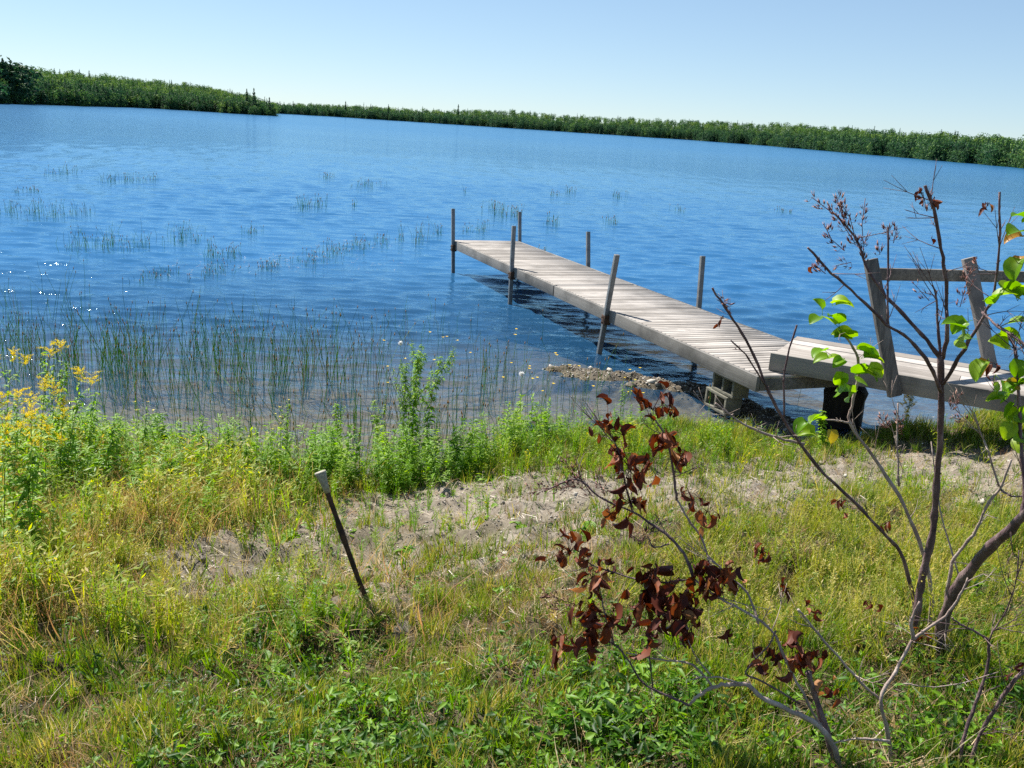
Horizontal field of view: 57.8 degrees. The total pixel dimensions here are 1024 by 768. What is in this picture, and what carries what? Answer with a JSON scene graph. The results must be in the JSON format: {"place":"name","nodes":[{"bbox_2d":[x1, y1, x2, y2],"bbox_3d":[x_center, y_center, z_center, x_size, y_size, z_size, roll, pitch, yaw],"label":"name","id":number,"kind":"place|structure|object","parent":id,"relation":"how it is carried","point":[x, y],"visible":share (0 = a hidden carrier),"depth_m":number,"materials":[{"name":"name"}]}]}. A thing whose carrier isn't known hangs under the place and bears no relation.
{"place":"outdoors","nodes":[
{"label":"outdoors","id":0,"kind":"place"},
{"bbox_2d":[0,103,1023,434],"bbox_3d":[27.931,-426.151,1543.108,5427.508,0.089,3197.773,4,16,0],"label":"lake water","id":1,"kind":"structure","parent":0,"point":[220,181],"depth_m":28.42,"materials":[{"name":"liquid"}]},
{"bbox_2d":[9,198,41,217],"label":"reed tuft","id":2,"kind":"object","parent":1,"relation":"in","point":[25,206],"visible":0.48,"depth_m":22.23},
{"bbox_2d":[16,199,77,220],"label":"reed tuft","id":3,"kind":"object","parent":1,"relation":"in","point":[52,213],"visible":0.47,"depth_m":21.88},
{"bbox_2d":[48,164,82,174],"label":"reed tuft","id":4,"kind":"object","parent":1,"relation":"in","point":[61,172],"visible":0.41,"depth_m":34.41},
{"bbox_2d":[56,226,87,251],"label":"reed tuft","id":5,"kind":"object","parent":1,"relation":"in","point":[73,240],"visible":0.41,"depth_m":17.68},
{"bbox_2d":[71,223,141,254],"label":"reed tuft","id":6,"kind":"object","parent":1,"relation":"in","point":[102,240],"visible":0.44,"depth_m":17.98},
{"bbox_2d":[102,231,156,253],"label":"reed tuft","id":7,"kind":"object","parent":1,"relation":"in","point":[133,241],"visible":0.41,"depth_m":18.21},
{"bbox_2d":[121,172,145,182],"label":"reed tuft","id":8,"kind":"object","parent":1,"relation":"in","point":[131,178],"visible":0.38,"depth_m":33.15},
{"bbox_2d":[128,265,178,283],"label":"reed tuft","id":9,"kind":"object","parent":1,"relation":"in","point":[156,273],"visible":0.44,"depth_m":15.23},
{"bbox_2d":[162,220,205,248],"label":"reed tuft","id":10,"kind":"object","parent":1,"relation":"in","point":[181,234],"visible":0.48,"depth_m":19.46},
{"bbox_2d":[204,236,215,256],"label":"reed tuft","id":11,"kind":"object","parent":1,"relation":"in","point":[210,249],"visible":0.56,"depth_m":17.84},
{"bbox_2d":[189,260,240,281],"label":"reed tuft","id":12,"kind":"object","parent":1,"relation":"in","point":[212,270],"visible":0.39,"depth_m":15.86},
{"bbox_2d":[204,242,240,264],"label":"reed tuft","id":13,"kind":"object","parent":1,"relation":"in","point":[231,254],"visible":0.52,"depth_m":17.91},
{"bbox_2d":[241,221,263,234],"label":"reed tuft","id":14,"kind":"object","parent":1,"relation":"in","point":[251,230],"visible":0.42,"depth_m":21.37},
{"bbox_2d":[130,235,393,279],"bbox_3d":[-4.003,-2.463,18.264,7.839,0.106,5.087,-12,22,-44],"label":"floating weed","id":15,"kind":"object","parent":1,"relation":"on","point":[286,259],"visible":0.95,"depth_m":17.93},
{"bbox_2d":[248,255,280,274],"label":"reed tuft","id":16,"kind":"object","parent":1,"relation":"in","point":[262,268],"visible":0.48,"depth_m":16.85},
{"bbox_2d":[293,196,308,208],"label":"reed tuft","id":17,"kind":"object","parent":1,"relation":"in","point":[302,204],"visible":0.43,"depth_m":27.59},
{"bbox_2d":[278,251,323,265],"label":"reed tuft","id":18,"kind":"object","parent":1,"relation":"in","point":[307,259],"visible":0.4,"depth_m":17.84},
{"bbox_2d":[309,193,326,208],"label":"reed tuft","id":19,"kind":"object","parent":1,"relation":"in","point":[318,202],"visible":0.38,"depth_m":28.15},
{"bbox_2d":[302,234,355,269],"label":"reed tuft","id":20,"kind":"object","parent":1,"relation":"in","point":[332,247],"visible":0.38,"depth_m":19.12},
{"bbox_2d":[334,234,387,256],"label":"reed tuft","id":21,"kind":"object","parent":1,"relation":"in","point":[360,244],"visible":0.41,"depth_m":20.41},
{"bbox_2d":[357,179,384,187],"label":"reed tuft","id":22,"kind":"object","parent":1,"relation":"in","point":[368,182],"visible":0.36,"depth_m":37.58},
{"bbox_2d":[373,230,395,242],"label":"reed tuft","id":23,"kind":"object","parent":1,"relation":"in","point":[382,237],"visible":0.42,"depth_m":21.59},
{"bbox_2d":[403,219,433,246],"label":"reed tuft","id":24,"kind":"object","parent":1,"relation":"in","point":[419,235],"visible":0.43,"depth_m":21.62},
{"bbox_2d":[474,222,489,232],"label":"reed tuft","id":25,"kind":"object","parent":1,"relation":"in","point":[483,229],"visible":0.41,"depth_m":24.78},
{"bbox_2d":[481,201,521,219],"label":"reed tuft","id":26,"kind":"object","parent":1,"relation":"in","point":[500,209],"visible":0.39,"depth_m":29.44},
{"bbox_2d":[543,211,557,226],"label":"reed tuft","id":27,"kind":"object","parent":1,"relation":"in","point":[551,219],"visible":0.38,"depth_m":27.52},
{"bbox_2d":[602,213,617,224],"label":"reed tuft","id":28,"kind":"object","parent":1,"relation":"in","point":[613,219],"visible":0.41,"depth_m":28.97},
{"bbox_2d":[0,310,1023,767],"bbox_3d":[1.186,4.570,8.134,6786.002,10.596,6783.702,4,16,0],"label":"ground","id":29,"kind":"structure","parent":0,"point":[804,406],"depth_m":9.09,"materials":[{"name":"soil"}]},
{"bbox_2d":[0,390,29,505],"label":"goldenrod","id":30,"kind":"object","parent":29,"relation":"on","point":[3,404],"visible":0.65,"depth_m":5.35,"materials":[{"name":"green plant"}]},
{"bbox_2d":[0,346,33,470],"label":"goldenrod","id":31,"kind":"object","parent":29,"relation":"on","point":[25,363],"visible":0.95,"depth_m":6.26,"materials":[{"name":"green plant"}]},
{"bbox_2d":[0,407,35,548],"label":"goldenrod","id":32,"kind":"object","parent":29,"relation":"on","point":[5,474],"visible":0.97,"depth_m":4.57,"materials":[{"name":"green plant"}]},
{"bbox_2d":[0,387,38,529],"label":"goldenrod","id":33,"kind":"object","parent":29,"relation":"on","point":[17,438],"visible":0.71,"depth_m":5.14,"materials":[{"name":"green plant"}]},
{"bbox_2d":[1,444,51,561],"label":"tall weed","id":34,"kind":"object","parent":29,"relation":"on","point":[31,476],"visible":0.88,"depth_m":4.52,"materials":[{"name":"green plant"}]},
{"bbox_2d":[14,402,54,535],"bbox_3d":[-2.496,0.538,4.858,0.227,0.896,0.171,-3,17,-24],"label":"goldenrod","id":35,"kind":"object","parent":29,"relation":"on","point":[31,417],"visible":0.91,"depth_m":4.80,"materials":[{"name":"green plant"}]},
{"bbox_2d":[21,371,63,509],"bbox_3d":[-2.780,0.449,5.460,0.344,1.048,0.213,10,17,22],"label":"goldenrod","id":36,"kind":"object","parent":29,"relation":"on","point":[41,416],"visible":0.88,"depth_m":5.40,"materials":[{"name":"green plant"}]},
{"bbox_2d":[21,338,69,477],"bbox_3d":[-2.938,0.297,5.854,0.263,1.202,0.354,4,16,0],"label":"goldenrod","id":37,"kind":"object","parent":29,"relation":"on","point":[41,396],"visible":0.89,"depth_m":5.80,"materials":[{"name":"green plant"}]},
{"bbox_2d":[39,360,70,479],"bbox_3d":[-3.009,0.307,6.181,0.196,1.024,0.181,-4,17,-25],"label":"tall weed","id":38,"kind":"object","parent":29,"relation":"on","point":[50,406],"visible":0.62,"depth_m":6.14,"materials":[{"name":"green plant"}]},
{"bbox_2d":[49,406,75,489],"bbox_3d":[-2.934,0.507,6.064,0.187,0.760,0.184,4,16,0],"label":"goldenrod","id":39,"kind":"object","parent":29,"relation":"on","point":[61,449],"visible":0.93,"depth_m":6.02,"materials":[{"name":"green plant"}]},
{"bbox_2d":[53,366,98,493],"bbox_3d":[-2.879,0.350,6.097,0.347,1.022,0.224,5,16,5],"label":"goldenrod","id":40,"kind":"object","parent":29,"relation":"on","point":[75,410],"visible":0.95,"depth_m":6.03,"materials":[{"name":"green plant"}]},
{"bbox_2d":[78,392,100,456],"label":"tall weed","id":41,"kind":"object","parent":29,"relation":"on","point":[90,428],"visible":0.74,"depth_m":6.47,"materials":[{"name":"green plant"}]},
{"bbox_2d":[94,420,123,489],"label":"tall weed","id":42,"kind":"object","parent":29,"relation":"on","point":[111,447],"visible":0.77,"depth_m":6.17,"materials":[{"name":"green plant"}]},
{"bbox_2d":[133,401,153,455],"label":"tall weed","id":43,"kind":"object","parent":29,"relation":"on","point":[145,433],"visible":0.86,"depth_m":6.89,"materials":[{"name":"green plant"}]},
{"bbox_2d":[130,652,166,671],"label":"broadleaf plant","id":44,"kind":"object","parent":29,"relation":"on","point":[159,655],"visible":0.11,"depth_m":3.71,"materials":[{"name":"green plant"}]},
{"bbox_2d":[157,442,170,483],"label":"tall weed","id":45,"kind":"object","parent":29,"relation":"on","point":[165,459],"visible":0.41,"depth_m":6.29,"materials":[{"name":"green plant"}]},
{"bbox_2d":[0,257,404,447],"bbox_3d":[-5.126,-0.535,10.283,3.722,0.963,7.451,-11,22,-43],"label":"reeds","id":46,"kind":"object","parent":29,"relation":"on","point":[122,381],"visible":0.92,"depth_m":9.77,"materials":[{"name":"plant"}]},
{"bbox_2d":[200,555,205,562],"bbox_3d":[-1.701,0.963,5.120,0.036,0.033,0.056,-5,18,-28],"label":"rock","id":47,"kind":"object","parent":29,"relation":"on","point":[203,558],"visible":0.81,"depth_m":5.10,"materials":[{"name":"stone"}]},
{"bbox_2d":[242,442,251,476],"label":"tall weed","id":48,"kind":"object","parent":29,"relation":"on","point":[245,452],"visible":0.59,"depth_m":6.88,"materials":[{"name":"green plant"}]},
{"bbox_2d":[0,418,510,680],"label":"russet grass","id":49,"kind":"structure","parent":29,"relation":"on","point":[128,502],"depth_m":5.28,"materials":[{"name":"plant"}]},
{"bbox_2d":[249,649,287,673],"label":"broadleaf plant","id":50,"kind":"object","parent":29,"relation":"on","point":[263,656],"visible":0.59,"depth_m":3.68,"materials":[{"name":"green plant"}]},
{"bbox_2d":[265,427,275,449],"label":"tall weed","id":51,"kind":"object","parent":29,"relation":"on","point":[273,434],"visible":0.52,"depth_m":7.35,"materials":[{"name":"green plant"}]},
{"bbox_2d":[275,399,291,458],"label":"tall weed","id":52,"kind":"object","parent":29,"relation":"on","point":[287,425],"visible":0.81,"depth_m":7.42,"materials":[{"name":"green plant"}]},
{"bbox_2d":[276,529,303,541],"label":"broadleaf plant","id":53,"kind":"object","parent":29,"relation":"on","point":[284,535],"visible":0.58,"depth_m":5.73,"materials":[{"name":"green plant"}]},
{"bbox_2d":[0,393,673,523],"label":"waterline weeds","id":54,"kind":"object","parent":29,"relation":"on","point":[325,449],"visible":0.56,"depth_m":7.06,"materials":[{"name":"green plant"}]},
{"bbox_2d":[331,403,345,463],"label":"tall weed","id":55,"kind":"object","parent":29,"relation":"on","point":[336,414],"visible":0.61,"depth_m":7.54,"materials":[{"name":"green plant"}]},
{"bbox_2d":[315,470,368,605],"bbox_3d":[-0.736,0.760,4.160,0.354,0.738,0.052,11,17,23],"label":"stake","id":56,"kind":"object","parent":29,"relation":"on","point":[321,476],"visible":0.88,"depth_m":4.14,"materials":[{"name":"metal"}]},
{"bbox_2d":[370,398,386,464],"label":"tall weed","id":57,"kind":"object","parent":29,"relation":"on","point":[376,421],"visible":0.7,"depth_m":7.66,"materials":[{"name":"green plant"}]},
{"bbox_2d":[379,420,391,467],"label":"tall weed","id":58,"kind":"object","parent":29,"relation":"on","point":[383,436],"visible":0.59,"depth_m":7.33,"materials":[{"name":"green plant"}]},
{"bbox_2d":[384,346,405,441],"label":"flower stalk","id":59,"kind":"object","parent":29,"relation":"on","point":[388,386],"visible":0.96,"depth_m":7.57,"materials":[{"name":"green plant"}]},
{"bbox_2d":[392,619,412,635],"bbox_3d":[-0.473,1.054,4.004,0.092,0.056,0.137,3,16,-2],"label":"rock","id":60,"kind":"object","parent":29,"relation":"on","point":[404,628],"visible":0.66,"depth_m":3.97,"materials":[{"name":"stone"}]},
{"bbox_2d":[394,323,415,436],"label":"flower stalk","id":61,"kind":"object","parent":29,"relation":"on","point":[411,374],"visible":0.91,"depth_m":7.52,"materials":[{"name":"green plant"}]},
{"bbox_2d":[394,545,417,556],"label":"broadleaf plant","id":62,"kind":"object","parent":29,"relation":"on","point":[407,547],"visible":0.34,"depth_m":5.30,"materials":[{"name":"green plant"}]},
{"bbox_2d":[399,340,412,461],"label":"flower stalk","id":63,"kind":"object","parent":29,"relation":"on","point":[400,343],"visible":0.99,"depth_m":7.30,"materials":[{"name":"green plant"}]},
{"bbox_2d":[392,358,422,460],"bbox_3d":[-0.886,0.276,7.651,0.310,0.997,0.163,17,21,40],"label":"tall weed","id":64,"kind":"object","parent":29,"relation":"on","point":[404,409],"visible":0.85,"depth_m":7.61,"materials":[{"name":"green plant"}]},
{"bbox_2d":[400,341,434,458],"bbox_3d":[-0.808,0.180,7.727,0.247,1.165,0.261,15,19,35],"label":"tall weed","id":65,"kind":"object","parent":29,"relation":"on","point":[415,388],"visible":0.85,"depth_m":7.67,"materials":[{"name":"green plant"}]},
{"bbox_2d":[418,349,457,462],"bbox_3d":[-0.616,0.223,7.454,0.297,1.110,0.210,-3,17,-23],"label":"tall weed","id":66,"kind":"object","parent":29,"relation":"on","point":[438,382],"visible":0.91,"depth_m":7.40,"materials":[{"name":"green plant"}]},
{"bbox_2d":[430,336,456,437],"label":"flower stalk","id":67,"kind":"object","parent":29,"relation":"on","point":[442,382],"visible":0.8,"depth_m":7.56,"materials":[{"name":"green plant"}]},
{"bbox_2d":[0,525,958,746],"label":"tall grass","id":68,"kind":"structure","parent":29,"relation":"on","point":[227,672],"depth_m":3.72,"materials":[{"name":"plant"}]},
{"bbox_2d":[475,472,495,482],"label":"broadleaf plant","id":69,"kind":"object","parent":29,"relation":"on","point":[490,477],"visible":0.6,"depth_m":7.09,"materials":[{"name":"green plant"}]},
{"bbox_2d":[185,294,800,474],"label":"reeds","id":70,"kind":"object","parent":29,"relation":"on","point":[436,411],"visible":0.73,"depth_m":9.34,"materials":[{"name":"plant"}]},
{"bbox_2d":[494,328,516,467],"bbox_3d":[-0.038,0.161,7.330,0.121,1.182,0.241,16,20,38],"label":"flower stalk","id":71,"kind":"object","parent":29,"relation":"on","point":[513,392],"visible":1,"depth_m":7.30,"materials":[{"name":"green plant"}]},
{"bbox_2d":[0,406,1023,767],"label":"grass","id":72,"kind":"structure","parent":29,"relation":"on","point":[126,724],"depth_m":3.65,"materials":[{"name":"plant"}]},
{"bbox_2d":[0,414,1023,767],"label":"clover","id":73,"kind":"object","parent":29,"relation":"on","point":[614,714],"visible":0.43,"depth_m":2.94,"materials":[{"name":"plant"}]},
{"bbox_2d":[0,406,1023,681],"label":"feathery weeds","id":74,"kind":"object","parent":29,"relation":"on","point":[88,492],"visible":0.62,"depth_m":5.58,"materials":[{"name":"plant"}]},
{"bbox_2d":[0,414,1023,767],"bbox_3d":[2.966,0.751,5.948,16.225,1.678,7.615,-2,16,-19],"label":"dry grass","id":75,"kind":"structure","parent":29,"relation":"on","point":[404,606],"depth_m":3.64,"materials":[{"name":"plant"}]},
{"bbox_2d":[0,408,1023,696],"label":"bedstraw","id":76,"kind":"object","parent":29,"relation":"on","point":[968,550],"visible":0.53,"depth_m":4.34,"materials":[{"name":"plant"}]},
{"bbox_2d":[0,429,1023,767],"bbox_3d":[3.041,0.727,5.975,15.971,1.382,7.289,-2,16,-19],"label":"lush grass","id":77,"kind":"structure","parent":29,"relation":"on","point":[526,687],"depth_m":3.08,"materials":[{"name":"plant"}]},
{"bbox_2d":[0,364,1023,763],"bbox_3d":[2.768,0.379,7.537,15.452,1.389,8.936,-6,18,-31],"label":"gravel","id":78,"kind":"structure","parent":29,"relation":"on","point":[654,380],"depth_m":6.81,"materials":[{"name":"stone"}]},
{"bbox_2d":[510,521,526,528],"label":"broadleaf plant","id":79,"kind":"object","parent":29,"relation":"on","point":[519,523],"visible":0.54,"depth_m":5.40,"materials":[{"name":"green plant"}]},
{"bbox_2d":[537,377,544,472],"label":"flower stalk","id":80,"kind":"object","parent":29,"relation":"on","point":[542,430],"visible":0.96,"depth_m":7.17,"materials":[{"name":"green plant"}]},
{"bbox_2d":[519,372,564,479],"bbox_3d":[0.229,0.333,6.561,0.425,0.846,0.055,6,16,8],"label":"flower stalk","id":81,"kind":"object","parent":29,"relation":"on","point":[521,374],"visible":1,"depth_m":6.54,"materials":[{"name":"green plant"}]},
{"bbox_2d":[529,352,556,463],"bbox_3d":[0.198,0.242,6.903,0.243,1.002,0.155,7,16,10],"label":"flower stalk","id":82,"kind":"object","parent":29,"relation":"on","point":[539,404],"visible":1,"depth_m":6.87,"materials":[{"name":"green plant"}]},
{"bbox_2d":[568,364,592,448],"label":"flower stalk","id":83,"kind":"object","parent":29,"relation":"on","point":[586,401],"visible":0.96,"depth_m":7.13,"materials":[{"name":"green plant"}]},
{"bbox_2d":[582,418,594,425],"bbox_3d":[0.778,0.389,9.368,0.144,0.078,0.195,9,16,17],"label":"rock","id":84,"kind":"object","parent":29,"relation":"on","point":[591,421],"visible":0.33,"depth_m":9.32,"materials":[{"name":"stone"}]},
{"bbox_2d":[573,521,607,541],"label":"broadleaf plant","id":85,"kind":"object","parent":29,"relation":"on","point":[591,524],"visible":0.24,"depth_m":5.18,"materials":[{"name":"green plant"}]},
{"bbox_2d":[617,377,636,438],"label":"tall weed","id":86,"kind":"object","parent":29,"relation":"on","point":[620,413],"visible":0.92,"depth_m":8.07,"materials":[{"name":"green plant"}]},
{"bbox_2d":[625,381,636,388],"bbox_3d":[1.362,0.019,10.681,0.130,0.102,0.131,15,19,35],"label":"rock","id":87,"kind":"object","parent":29,"relation":"on","point":[630,384],"visible":0.79,"depth_m":10.64,"materials":[{"name":"stone"}]},
{"bbox_2d":[450,209,850,391],"bbox_3d":[1.228,-1.320,13.810,1.582,1.786,10.062,-2,17,-21],"label":"dock","id":88,"kind":"object","parent":29,"relation":"on","point":[683,330],"visible":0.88,"depth_m":12.02,"materials":[{"name":"grey wood"}]},
{"bbox_2d":[525,380,890,767],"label":"dead shrub","id":89,"kind":"object","parent":29,"relation":"on","point":[653,597],"visible":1,"depth_m":2.62,"materials":[{"name":"brown plant"}]},
{"bbox_2d":[704,386,741,415],"bbox_3d":[2.226,0.177,9.797,0.194,0.211,0.396,-2,17,-21],"label":"concrete block","id":90,"kind":"object","parent":29,"relation":"on","point":[729,404],"depth_m":9.70,"materials":[{"name":"concrete"}]},
{"bbox_2d":[712,372,748,398],"bbox_3d":[2.282,0.001,9.687,0.194,0.200,0.390,-2,17,-21],"label":"concrete block","id":91,"kind":"object","parent":90,"relation":"on","point":[731,389],"depth_m":9.63,"materials":[{"name":"concrete"}]},
{"bbox_2d":[764,421,777,430],"bbox_3d":[2.661,0.434,9.521,0.144,0.096,0.152,16,19,36],"label":"rock","id":92,"kind":"object","parent":29,"relation":"on","point":[768,423],"visible":0.74,"depth_m":9.47,"materials":[{"name":"stone"}]},
{"bbox_2d":[815,410,830,450],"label":"tall weed","id":93,"kind":"object","parent":29,"relation":"on","point":[822,432],"visible":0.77,"depth_m":8.53,"materials":[{"name":"green plant"}]},
{"bbox_2d":[819,386,868,431],"bbox_3d":[3.465,0.264,9.709,0.473,0.545,0.398,4,16,0],"label":"tree stump","id":94,"kind":"object","parent":29,"relation":"on","point":[837,407],"visible":0.54,"depth_m":9.56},
{"bbox_2d":[694,159,1023,652],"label":"lilac bush","id":95,"kind":"object","parent":29,"relation":"on","point":[980,366],"visible":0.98,"depth_m":2.90,"materials":[{"name":"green plant"}]},
{"bbox_2d":[768,257,1023,411],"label":"footbridge","id":96,"kind":"object","parent":29,"relation":"on","point":[913,374],"visible":0.77,"depth_m":8.92,"materials":[{"name":"grey wood"}]},
{"bbox_2d":[900,395,916,437],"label":"tall weed","id":97,"kind":"object","parent":29,"relation":"on","point":[909,406],"visible":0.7,"depth_m":8.88,"materials":[{"name":"green plant"}]},
{"bbox_2d":[833,535,1023,767],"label":"bare shrub","id":98,"kind":"object","parent":29,"relation":"on","point":[914,637],"visible":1,"depth_m":2.55,"materials":[{"name":"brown plant"}]},
{"bbox_2d":[0,0,1023,141],"label":"sky","id":99,"kind":"structure","parent":0,"point":[932,66],"materials":[{"name":"blue"}]},
{"bbox_2d":[349,116,848,152],"bbox_3d":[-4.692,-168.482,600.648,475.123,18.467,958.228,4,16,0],"label":"hill","id":100,"kind":"structure","parent":0,"point":[641,132],"depth_m":777.35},
{"bbox_2d":[268,101,1023,167],"bbox_3d":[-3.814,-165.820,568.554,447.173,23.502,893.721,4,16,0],"label":"forest","id":101,"kind":"object","parent":100,"relation":"on","point":[992,150],"visible":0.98,"depth_m":685.29,"materials":[{"name":"plant"}]},
{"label":"hill","id":102,"kind":"structure","parent":0,"visible":0},
{"bbox_2d":[0,70,10,96],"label":"broadleaf tree","id":103,"kind":"object","parent":102,"relation":"on","point":[3,88],"visible":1,"depth_m":213.67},
{"bbox_2d":[0,55,16,85],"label":"broadleaf tree","id":104,"kind":"object","parent":102,"relation":"on","point":[6,72],"visible":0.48,"depth_m":227.57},
{"bbox_2d":[0,58,21,102],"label":"tall pine","id":105,"kind":"object","parent":102,"relation":"on","point":[2,62],"visible":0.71,"depth_m":226.14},
{"bbox_2d":[0,61,35,97],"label":"broadleaf tree","id":106,"kind":"object","parent":102,"relation":"on","point":[18,89],"visible":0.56,"depth_m":230.09,"materials":[{"name":"plant"}]},
{"bbox_2d":[9,62,34,94],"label":"broadleaf tree","id":107,"kind":"object","parent":102,"relation":"on","point":[18,81],"visible":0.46,"depth_m":231.16,"materials":[{"name":"plant"}]},
{"bbox_2d":[19,66,43,100],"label":"broadleaf tree","id":108,"kind":"object","parent":102,"relation":"on","point":[37,76],"visible":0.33,"depth_m":241.02,"materials":[{"name":"plant"}]},
{"bbox_2d":[0,65,280,115],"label":"forest","id":109,"kind":"object","parent":102,"relation":"on","point":[72,88],"visible":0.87,"depth_m":376.77,"materials":[{"name":"plant"}]},
{"bbox_2d":[251,88,256,105],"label":"tall pine","id":110,"kind":"object","parent":102,"relation":"on","point":[253,97],"visible":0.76,"depth_m":392.10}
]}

